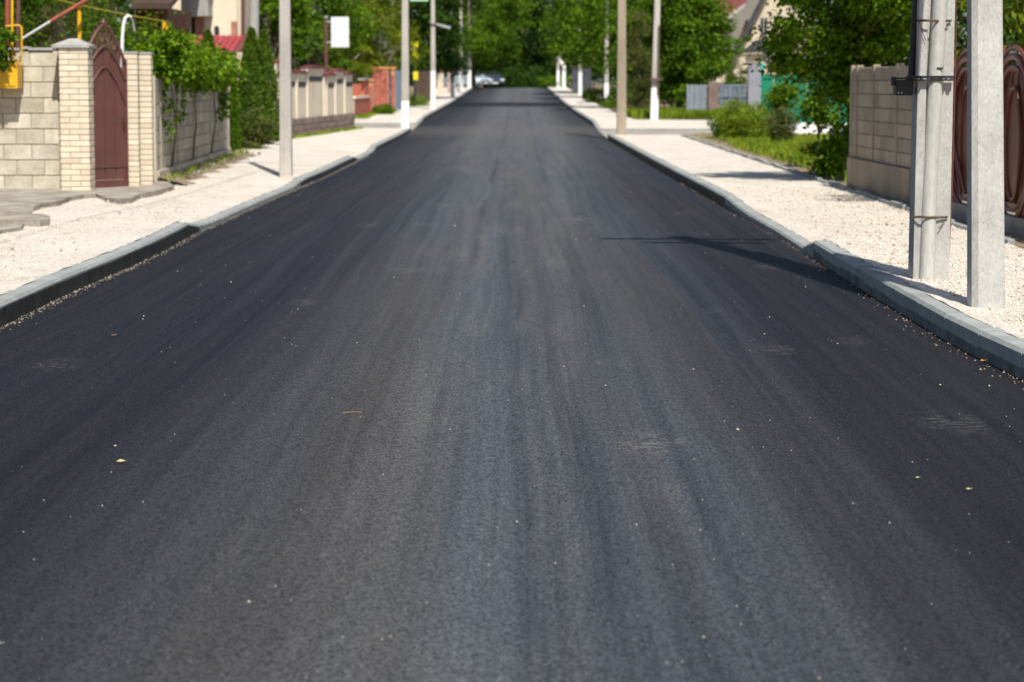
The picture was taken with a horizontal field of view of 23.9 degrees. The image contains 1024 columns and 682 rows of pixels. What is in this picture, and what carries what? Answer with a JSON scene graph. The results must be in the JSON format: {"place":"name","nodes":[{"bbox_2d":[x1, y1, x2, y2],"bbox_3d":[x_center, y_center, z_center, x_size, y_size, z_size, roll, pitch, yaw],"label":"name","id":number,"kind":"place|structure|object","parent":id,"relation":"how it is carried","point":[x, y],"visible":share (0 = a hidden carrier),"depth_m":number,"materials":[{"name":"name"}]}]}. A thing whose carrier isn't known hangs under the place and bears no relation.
{"place":"outdoors","nodes":[
{"label":"outdoors","id":0,"kind":"place"},
{"bbox_2d":[1,0,115,58],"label":"house","id":1,"kind":"structure","parent":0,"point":[57,29],"depth_m":45.30,"materials":[{"name":"red paint"}]},
{"bbox_2d":[57,0,167,38],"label":"gas pipeline","id":2,"kind":"object","parent":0,"point":[164,24],"visible":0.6,"depth_m":34.24,"materials":[{"name":"yellow paint"}]},
{"bbox_2d":[23,0,88,39],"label":"pipe","id":3,"kind":"object","parent":2,"relation":"on","point":[66,11],"visible":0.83,"depth_m":33.70,"materials":[{"name":"orange metal"}]},
{"bbox_2d":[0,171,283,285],"bbox_3d":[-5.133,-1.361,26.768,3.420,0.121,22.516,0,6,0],"label":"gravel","id":4,"kind":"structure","parent":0,"point":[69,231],"depth_m":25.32,"materials":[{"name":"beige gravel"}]},
{"bbox_2d":[95,140,274,180],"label":"verge","id":5,"kind":"structure","parent":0,"point":[241,149],"depth_m":44.18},
{"bbox_2d":[131,0,190,42],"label":"shed","id":6,"kind":"structure","parent":5,"relation":"on","point":[179,18],"depth_m":55.54,"materials":[{"name":"brown metal"}]},
{"bbox_2d":[172,0,272,64],"bbox_3d":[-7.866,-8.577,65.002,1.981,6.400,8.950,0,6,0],"label":"house","id":7,"kind":"structure","parent":5,"relation":"on","point":[219,17],"depth_m":61.47,"materials":[{"name":"beige paint"}]},
{"bbox_2d":[190,35,245,96],"bbox_3d":[-7.183,-6.018,58.307,1.537,2.738,2.806,0,6,0],"label":"roof","id":8,"kind":"object","parent":7,"relation":"attached to","point":[232,43],"visible":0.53,"depth_m":58.04,"materials":[{"name":"red metal"}]},
{"bbox_2d":[248,0,258,38],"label":"utility pole","id":9,"kind":"object","parent":5,"relation":"on","point":[254,13],"visible":0.3,"depth_m":62.37,"materials":[{"name":"grey concrete"}]},
{"bbox_2d":[258,29,278,140],"bbox_3d":[-5.859,-6.013,57.185,0.874,2.743,0.875,3,7,26],"label":"thuja","id":10,"kind":"object","parent":5,"relation":"on","point":[266,52],"visible":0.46,"depth_m":57.03,"materials":[{"name":"green plant"}]},
{"bbox_2d":[0,128,405,294],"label":"sidewalk","id":11,"kind":"structure","parent":0,"point":[311,153],"depth_m":29.31,"materials":[{"name":"beige gravel"}]},
{"bbox_2d":[0,223,23,233],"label":"broken slab","id":12,"kind":"object","parent":11,"relation":"on","point":[10,228],"depth_m":23.89,"materials":[{"name":"concrete"}]},
{"bbox_2d":[0,204,32,215],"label":"broken slab","id":13,"kind":"object","parent":11,"relation":"on","point":[8,210],"depth_m":26.17,"materials":[{"name":"concrete"}]},
{"bbox_2d":[0,214,49,226],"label":"broken slab","id":14,"kind":"object","parent":11,"relation":"on","point":[34,220],"depth_m":24.73,"materials":[{"name":"concrete"}]},
{"bbox_2d":[0,188,95,211],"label":"concrete apron","id":15,"kind":"object","parent":11,"relation":"on","point":[34,199],"visible":0.59,"depth_m":30.24,"materials":[{"name":"grey concrete"}]},
{"bbox_2d":[16,0,20,50],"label":"steel post","id":16,"kind":"object","parent":15,"relation":"on","point":[18,8],"visible":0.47,"depth_m":32.72,"materials":[{"name":"brown metal"}]},
{"bbox_2d":[0,46,61,187],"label":"block wall","id":17,"kind":"structure","parent":15,"relation":"on","point":[30,143],"depth_m":32.19,"materials":[{"name":"concrete"}]},
{"bbox_2d":[0,59,22,87],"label":"gas cabinet","id":18,"kind":"object","parent":17,"relation":"attached to","point":[12,78],"visible":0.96,"depth_m":31.77,"materials":[{"name":"yellow metal"}]},
{"bbox_2d":[11,0,12,59],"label":"gas pipe","id":19,"kind":"object","parent":18,"relation":"attached to","point":[12,28],"visible":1,"depth_m":31.79,"materials":[{"name":"yellow metal"}]},
{"bbox_2d":[0,25,20,72],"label":"climbing vine","id":20,"kind":"object","parent":19,"relation":"hanging from","point":[8,35],"visible":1,"depth_m":31.60,"materials":[{"name":"green plant"}]},
{"bbox_2d":[52,38,94,189],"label":"brick pillar","id":21,"kind":"structure","parent":15,"relation":"on","point":[76,113],"depth_m":31.70,"materials":[{"name":"beige brick"}]},
{"bbox_2d":[95,181,173,204],"bbox_3d":[-5.160,-2.014,32.529,0.973,0.080,6.229,0,6,0],"label":"concrete apron","id":22,"kind":"object","parent":11,"relation":"on","point":[123,195],"visible":0.74,"depth_m":31.59,"materials":[{"name":"grey concrete"}]},
{"bbox_2d":[88,18,128,187],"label":"garden gate","id":23,"kind":"structure","parent":22,"relation":"on","point":[110,111],"depth_m":32.79,"materials":[{"name":"brown metal"}]},
{"bbox_2d":[123,51,140,185],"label":"brick pillar","id":24,"kind":"structure","parent":22,"relation":"on","point":[133,90],"depth_m":33.14,"materials":[{"name":"beige brick"}]},
{"bbox_2d":[139,52,154,184],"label":"brick pillar","id":25,"kind":"structure","parent":22,"relation":"on","point":[147,171],"depth_m":33.59,"materials":[{"name":"beige brick"}]},
{"bbox_2d":[153,76,231,181],"bbox_3d":[-5.346,-3.628,40.928,0.145,1.690,12.299,0,6,-2],"label":"panel fence","id":26,"kind":"object","parent":11,"relation":"on","point":[163,149],"visible":0.71,"depth_m":39.30,"materials":[{"name":"concrete"}]},
{"bbox_2d":[116,21,248,165],"bbox_3d":[-5.259,-4.045,40.204,1.672,2.284,10.961,0,6,0],"label":"climbing vine","id":27,"kind":"object","parent":26,"relation":"on","point":[179,56],"visible":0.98,"depth_m":36.90,"materials":[{"name":"green plant"}]},
{"bbox_2d":[160,149,257,184],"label":"earth bank","id":28,"kind":"structure","parent":11,"relation":"on","point":[211,170],"depth_m":39.70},
{"bbox_2d":[160,149,250,180],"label":"weeds","id":29,"kind":"object","parent":28,"relation":"on","point":[207,165],"visible":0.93,"depth_m":40.10,"materials":[{"name":"green plant"}]},
{"bbox_2d":[229,81,241,150],"bbox_3d":[-5.656,-4.530,49.114,0.367,1.587,0.370,0,6,0],"label":"thuja","id":30,"kind":"object","parent":11,"relation":"on","point":[235,131],"visible":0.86,"depth_m":49.03,"materials":[{"name":"green plant"}]},
{"bbox_2d":[237,26,272,144],"bbox_3d":[-5.835,-5.683,54.216,0.918,2.747,0.925,4,7,30],"label":"thuja","id":31,"kind":"object","parent":11,"relation":"on","point":[252,89],"visible":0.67,"depth_m":54.00,"materials":[{"name":"green plant"}]},
{"bbox_2d":[239,105,278,148],"bbox_3d":[-5.672,-4.717,53.479,1.175,1.043,0.982,0,6,0],"label":"round shrub","id":32,"kind":"object","parent":11,"relation":"on","point":[263,138],"visible":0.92,"depth_m":53.37,"materials":[{"name":"green plant"}]},
{"bbox_2d":[279,0,292,177],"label":"utility pole","id":33,"kind":"object","parent":11,"relation":"on","point":[285,124],"depth_m":37.63,"materials":[{"name":"concrete"}]},
{"bbox_2d":[268,59,354,136],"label":"rendered wall","id":34,"kind":"structure","parent":11,"relation":"on","point":[321,100],"depth_m":68.87,"materials":[{"name":"beige paint"}]},
{"bbox_2d":[292,126,363,138],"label":"weeds","id":35,"kind":"object","parent":11,"relation":"on","point":[323,132],"visible":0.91,"depth_m":68.22,"materials":[{"name":"green plant"}]},
{"bbox_2d":[401,0,427,127],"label":"utility pole","id":36,"kind":"object","parent":11,"relation":"on","point":[405,115],"visible":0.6,"depth_m":75.92,"materials":[{"name":"concrete"}]},
{"bbox_2d":[324,16,348,71],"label":"blank sign","id":37,"kind":"object","parent":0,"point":[339,31],"visible":0.9,"depth_m":77.52,"materials":[{"name":"white metal"}]},
{"bbox_2d":[354,125,416,130],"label":"side road","id":38,"kind":"structure","parent":0,"point":[412,127],"depth_m":84.40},
{"bbox_2d":[355,86,470,122],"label":"sidewalk","id":39,"kind":"structure","parent":0,"point":[417,113],"depth_m":99.71,"materials":[{"name":"beige gravel"}]},
{"bbox_2d":[372,67,389,106],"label":"brick pier","id":40,"kind":"structure","parent":39,"relation":"on","point":[381,84],"depth_m":100.45,"materials":[{"name":"brick"}]},
{"bbox_2d":[369,102,398,113],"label":"shrub","id":41,"kind":"object","parent":39,"relation":"on","point":[386,108],"visible":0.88,"depth_m":98.32,"materials":[{"name":"green plant"}]},
{"bbox_2d":[395,70,401,109],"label":"metal gate","id":42,"kind":"structure","parent":39,"relation":"on","point":[398,82],"depth_m":107.43,"materials":[{"name":"grey metal"}]},
{"bbox_2d":[413,70,429,101],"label":"board fence","id":43,"kind":"object","parent":39,"relation":"on","point":[423,84],"visible":0.57,"depth_m":127.31,"materials":[{"name":"brown wood"}]},
{"bbox_2d":[430,0,450,108],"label":"utility pole","id":44,"kind":"object","parent":39,"relation":"on","point":[433,81],"visible":0.77,"depth_m":108.66,"materials":[{"name":"concrete"}]},
{"bbox_2d":[0,88,1023,681],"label":"road","id":45,"kind":"structure","parent":0,"point":[438,268],"depth_m":10.48,"materials":[{"name":"black asphalt"}]},
{"bbox_2d":[0,155,370,331],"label":"gravel","id":46,"kind":"structure","parent":45,"relation":"on","point":[126,270],"depth_m":21.34,"materials":[{"name":"grey gravel"}]},
{"bbox_2d":[444,70,492,87],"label":"parked car","id":47,"kind":"object","parent":45,"relation":"on","point":[484,80],"visible":0.5,"depth_m":203.87,"materials":[{"name":"silver metal"}]},
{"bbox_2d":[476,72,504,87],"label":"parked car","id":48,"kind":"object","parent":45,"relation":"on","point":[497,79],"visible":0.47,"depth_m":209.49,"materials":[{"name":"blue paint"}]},
{"bbox_2d":[0,185,1018,678],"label":"loose stones","id":49,"kind":"object","parent":45,"relation":"on","point":[504,503],"visible":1,"depth_m":10.61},
{"bbox_2d":[681,183,1023,389],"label":"gravel","id":50,"kind":"structure","parent":45,"relation":"on","point":[1004,371],"depth_m":16.35,"materials":[{"name":"beige gravel"}]},
{"bbox_2d":[295,85,806,177],"bbox_3d":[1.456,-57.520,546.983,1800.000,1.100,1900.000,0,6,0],"label":"ground","id":51,"kind":"structure","parent":0,"point":[649,119],"depth_m":97.22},
{"bbox_2d":[0,0,184,76],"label":"broadleaf tree","id":52,"kind":"object","parent":51,"relation":"on","point":[30,7],"visible":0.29,"depth_m":42.15,"materials":[{"name":"green plant"}]},
{"bbox_2d":[0,128,410,326],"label":"kerb","id":53,"kind":"structure","parent":51,"relation":"on","point":[22,300],"depth_m":20.77,"materials":[{"name":"concrete"}]},
{"bbox_2d":[259,0,320,64],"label":"broadleaf tree","id":54,"kind":"object","parent":51,"relation":"on","point":[268,10],"visible":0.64,"depth_m":65.94,"materials":[{"name":"green plant"}]},
{"bbox_2d":[272,0,390,79],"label":"broadleaf tree","id":55,"kind":"object","parent":51,"relation":"on","point":[328,9],"visible":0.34,"depth_m":97.29,"materials":[{"name":"green plant"}]},
{"bbox_2d":[342,61,372,83],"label":"shrub","id":56,"kind":"object","parent":51,"relation":"on","point":[358,71],"visible":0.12,"depth_m":105.05,"materials":[{"name":"green plant"}]},
{"bbox_2d":[352,78,372,118],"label":"brick fence","id":57,"kind":"object","parent":51,"relation":"on","point":[361,100],"visible":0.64,"depth_m":95.45,"materials":[{"name":"red brick"}]},
{"bbox_2d":[318,0,430,76],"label":"broadleaf tree","id":58,"kind":"object","parent":51,"relation":"on","point":[376,56],"visible":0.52,"depth_m":110.37,"materials":[{"name":"green plant"}]},
{"bbox_2d":[354,86,480,124],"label":"kerb","id":59,"kind":"structure","parent":51,"relation":"on","point":[420,120],"depth_m":92.79,"materials":[{"name":"concrete"}]},
{"bbox_2d":[409,89,436,105],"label":"shrub","id":60,"kind":"object","parent":51,"relation":"on","point":[421,101],"visible":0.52,"depth_m":116.97,"materials":[{"name":"green plant"}]},
{"bbox_2d":[385,0,502,98],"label":"broadleaf tree","id":61,"kind":"object","parent":51,"relation":"on","point":[452,62],"visible":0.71,"depth_m":136.30,"materials":[{"name":"green plant"}]},
{"bbox_2d":[435,0,538,88],"bbox_3d":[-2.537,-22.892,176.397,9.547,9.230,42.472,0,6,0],"label":"broadleaf tree","id":62,"kind":"object","parent":51,"relation":"on","point":[484,50],"visible":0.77,"depth_m":191.67,"materials":[{"name":"green plant"}]},
{"bbox_2d":[496,63,540,87],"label":"shrub","id":63,"kind":"object","parent":51,"relation":"on","point":[512,72],"visible":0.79,"depth_m":234.40,"materials":[{"name":"green plant"}]},
{"bbox_2d":[481,0,571,87],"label":"broadleaf tree","id":64,"kind":"object","parent":51,"relation":"on","point":[532,56],"visible":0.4,"depth_m":258.38,"materials":[{"name":"green plant"}]},
{"bbox_2d":[514,63,560,87],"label":"shrub","id":65,"kind":"object","parent":51,"relation":"on","point":[538,85],"visible":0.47,"depth_m":235.99,"materials":[{"name":"green plant"}]},
{"bbox_2d":[534,74,571,88],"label":"shrub","id":66,"kind":"object","parent":51,"relation":"on","point":[544,82],"visible":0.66,"depth_m":194.43,"materials":[{"name":"green plant"}]},
{"bbox_2d":[115,0,1023,90],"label":"woodland","id":67,"kind":"object","parent":51,"relation":"on","point":[301,62],"visible":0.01,"depth_m":161.10,"materials":[{"name":"green plant"}]},
{"bbox_2d":[525,0,638,91],"bbox_3d":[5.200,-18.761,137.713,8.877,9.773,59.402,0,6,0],"label":"broadleaf tree","id":68,"kind":"object","parent":51,"relation":"on","point":[572,18],"visible":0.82,"depth_m":112.03,"materials":[{"name":"green plant"}]},
{"bbox_2d":[580,86,612,103],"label":"shrub","id":69,"kind":"object","parent":51,"relation":"on","point":[590,93],"visible":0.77,"depth_m":127.12,"materials":[{"name":"green plant"}]},
{"bbox_2d":[594,88,635,110],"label":"shrub","id":70,"kind":"object","parent":51,"relation":"on","point":[609,103],"visible":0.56,"depth_m":111.33,"materials":[{"name":"green plant"}]},
{"bbox_2d":[616,0,625,134],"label":"utility pole","id":71,"kind":"object","parent":51,"relation":"on","point":[621,72],"depth_m":66.95,"materials":[{"name":"grey concrete"}]},
{"bbox_2d":[595,0,676,103],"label":"broadleaf tree","id":72,"kind":"object","parent":51,"relation":"on","point":[614,74],"visible":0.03,"depth_m":124.31,"materials":[{"name":"green plant"}]},
{"bbox_2d":[616,9,665,108],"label":"conifer","id":73,"kind":"object","parent":51,"relation":"on","point":[637,55],"visible":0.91,"depth_m":98.15,"materials":[{"name":"green plant"}]},
{"bbox_2d":[547,87,765,130],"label":"kerb","id":74,"kind":"structure","parent":51,"relation":"on","point":[597,126],"depth_m":78.71,"materials":[{"name":"concrete"}]},
{"bbox_2d":[605,0,744,107],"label":"walnut tree","id":75,"kind":"object","parent":51,"relation":"on","point":[682,24],"visible":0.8,"depth_m":99.17,"materials":[{"name":"green plant"}]},
{"bbox_2d":[742,40,766,111],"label":"gate pillar","id":76,"kind":"structure","parent":51,"relation":"on","point":[753,87],"depth_m":87.47,"materials":[{"name":"grey paint"}]},
{"bbox_2d":[760,63,846,133],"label":"green fence","id":77,"kind":"object","parent":51,"relation":"on","point":[766,83],"visible":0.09,"depth_m":66.15,"materials":[{"name":"green metal"}]},
{"bbox_2d":[608,134,1023,379],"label":"kerb","id":78,"kind":"structure","parent":51,"relation":"on","point":[997,347],"depth_m":17.42,"materials":[{"name":"concrete"}]},
{"bbox_2d":[681,135,1014,245],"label":"garden kerb","id":79,"kind":"structure","parent":51,"relation":"on","point":[903,206],"depth_m":34.33,"materials":[{"name":"concrete"}]},
{"bbox_2d":[549,87,739,128],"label":"sidewalk","id":80,"kind":"structure","parent":0,"point":[605,118],"depth_m":87.13,"materials":[{"name":"beige gravel"}]},
{"bbox_2d":[571,66,590,90],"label":"metal gate","id":81,"kind":"structure","parent":80,"relation":"on","point":[586,80],"depth_m":155.08,"materials":[{"name":"grey metal"}]},
{"bbox_2d":[649,0,661,119],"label":"utility pole","id":82,"kind":"object","parent":80,"relation":"on","point":[655,78],"visible":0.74,"depth_m":88.26,"materials":[{"name":"concrete"}]},
{"bbox_2d":[600,130,711,138],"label":"side road","id":83,"kind":"structure","parent":0,"point":[606,133],"depth_m":76.50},
{"bbox_2d":[566,86,784,116],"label":"verge","id":84,"kind":"structure","parent":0,"point":[660,104],"depth_m":147.29,"materials":[{"name":"green plant"}]},
{"bbox_2d":[604,0,608,107],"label":"utility pole","id":85,"kind":"object","parent":84,"relation":"on","point":[606,83],"visible":0.42,"depth_m":117.20,"materials":[{"name":"concrete"}]},
{"bbox_2d":[616,106,736,118],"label":"grass","id":86,"kind":"structure","parent":84,"relation":"on","point":[663,113],"depth_m":89.55,"materials":[{"name":"green plant"}]},
{"bbox_2d":[687,82,718,110],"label":"sheet fence","id":87,"kind":"object","parent":86,"relation":"on","point":[709,96],"visible":0.84,"depth_m":93.50,"materials":[{"name":"grey metal"}]},
{"bbox_2d":[719,84,746,108],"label":"sheet gate","id":88,"kind":"structure","parent":84,"relation":"on","point":[741,88],"depth_m":92.51,"materials":[{"name":"grey metal"}]},
{"bbox_2d":[721,34,751,102],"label":"shrub","id":89,"kind":"object","parent":84,"relation":"on","point":[739,80],"visible":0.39,"depth_m":103.01,"materials":[{"name":"green plant"}]},
{"bbox_2d":[706,0,807,82],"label":"house","id":90,"kind":"structure","parent":84,"relation":"on","point":[751,13],"depth_m":119.05,"materials":[{"name":"paint"}]},
{"bbox_2d":[696,132,846,181],"bbox_3d":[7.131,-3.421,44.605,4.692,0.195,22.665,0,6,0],"label":"grass","id":91,"kind":"structure","parent":0,"point":[775,151],"depth_m":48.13,"materials":[{"name":"green plant"}]},
{"bbox_2d":[614,134,1023,338],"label":"sidewalk","id":92,"kind":"structure","parent":0,"point":[720,168],"depth_m":28.75,"materials":[{"name":"beige gravel"}]},
{"bbox_2d":[891,0,956,281],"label":"utility pole","id":93,"kind":"object","parent":92,"relation":"on","point":[927,83],"visible":0.94,"depth_m":17.72,"materials":[{"name":"concrete"}]},
{"bbox_2d":[967,0,1004,308],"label":"utility pole","id":94,"kind":"object","parent":92,"relation":"on","point":[985,218],"visible":0.79,"depth_m":15.72,"materials":[{"name":"concrete"}]},
{"bbox_2d":[682,133,1023,247],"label":"verge","id":95,"kind":"structure","parent":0,"point":[1019,240],"depth_m":42.93,"materials":[{"name":"green plant"}]},
{"bbox_2d":[711,97,755,138],"bbox_3d":[5.638,-5.592,60.741,1.299,1.140,1.193,0,6,0],"label":"weed clump","id":96,"kind":"object","parent":95,"relation":"on","point":[730,123],"visible":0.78,"depth_m":60.53,"materials":[{"name":"green plant"}]},
{"bbox_2d":[731,99,776,138],"bbox_3d":[6.113,-5.457,59.757,1.250,1.086,1.184,-4,7,-33],"label":"weed clump","id":97,"kind":"object","parent":95,"relation":"on","point":[759,129],"visible":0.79,"depth_m":59.56,"materials":[{"name":"green plant"}]},
{"bbox_2d":[762,106,800,142],"bbox_3d":[6.206,-4.990,55.771,0.955,0.974,0.878,0,6,0],"label":"weed clump","id":98,"kind":"object","parent":95,"relation":"on","point":[783,120],"visible":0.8,"depth_m":55.63,"materials":[{"name":"green plant"}]},
{"bbox_2d":[760,77,804,112],"bbox_3d":[6.685,-5.718,59.733,1.093,1.639,1.164,-1,6,-11],"label":"leafy bush","id":99,"kind":"object","parent":95,"relation":"on","point":[777,97],"visible":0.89,"depth_m":59.51,"materials":[{"name":"green plant"}]},
{"bbox_2d":[790,80,844,158],"bbox_3d":[5.249,-3.796,41.764,1.001,1.646,1.029,0,6,0],"label":"tree","id":100,"kind":"object","parent":95,"relation":"on","point":[810,108],"visible":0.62,"depth_m":41.68,"materials":[{"name":"green plant"}]},
{"bbox_2d":[799,126,846,176],"bbox_3d":[5.115,-2.943,37.902,1.277,0.946,1.418,0,6,0],"label":"leafy bush","id":101,"kind":"object","parent":95,"relation":"on","point":[813,147],"visible":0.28,"depth_m":37.76,"materials":[{"name":"green plant"}]},
{"bbox_2d":[744,0,966,179],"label":"broadleaf tree","id":102,"kind":"object","parent":95,"relation":"on","point":[846,45],"visible":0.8,"depth_m":35.66,"materials":[{"name":"green plant"}]},
{"bbox_2d":[847,63,911,206],"bbox_3d":[4.758,-2.649,31.107,0.145,1.816,4.771,0,6,-1],"label":"panel fence","id":103,"kind":"object","parent":95,"relation":"on","point":[879,161],"visible":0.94,"depth_m":31.08,"materials":[{"name":"concrete"}]},
{"bbox_2d":[887,0,1023,66],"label":"broadleaf tree","id":104,"kind":"object","parent":95,"relation":"on","point":[964,25],"visible":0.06,"depth_m":42.14,"materials":[{"name":"green plant"}]},
{"bbox_2d":[951,45,1023,248],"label":"driveway gate","id":105,"kind":"structure","parent":95,"relation":"on","point":[1013,97],"depth_m":23.84,"materials":[{"name":"metal"}]},
{"bbox_2d":[956,0,1023,65],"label":"broadleaf tree","id":106,"kind":"object","parent":95,"relation":"on","point":[1007,13],"visible":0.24,"depth_m":26.58,"materials":[{"name":"green plant"}]},
{"bbox_2d":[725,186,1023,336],"bbox_3d":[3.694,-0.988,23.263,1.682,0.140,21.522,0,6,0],"label":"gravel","id":107,"kind":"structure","parent":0,"point":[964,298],"depth_m":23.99,"materials":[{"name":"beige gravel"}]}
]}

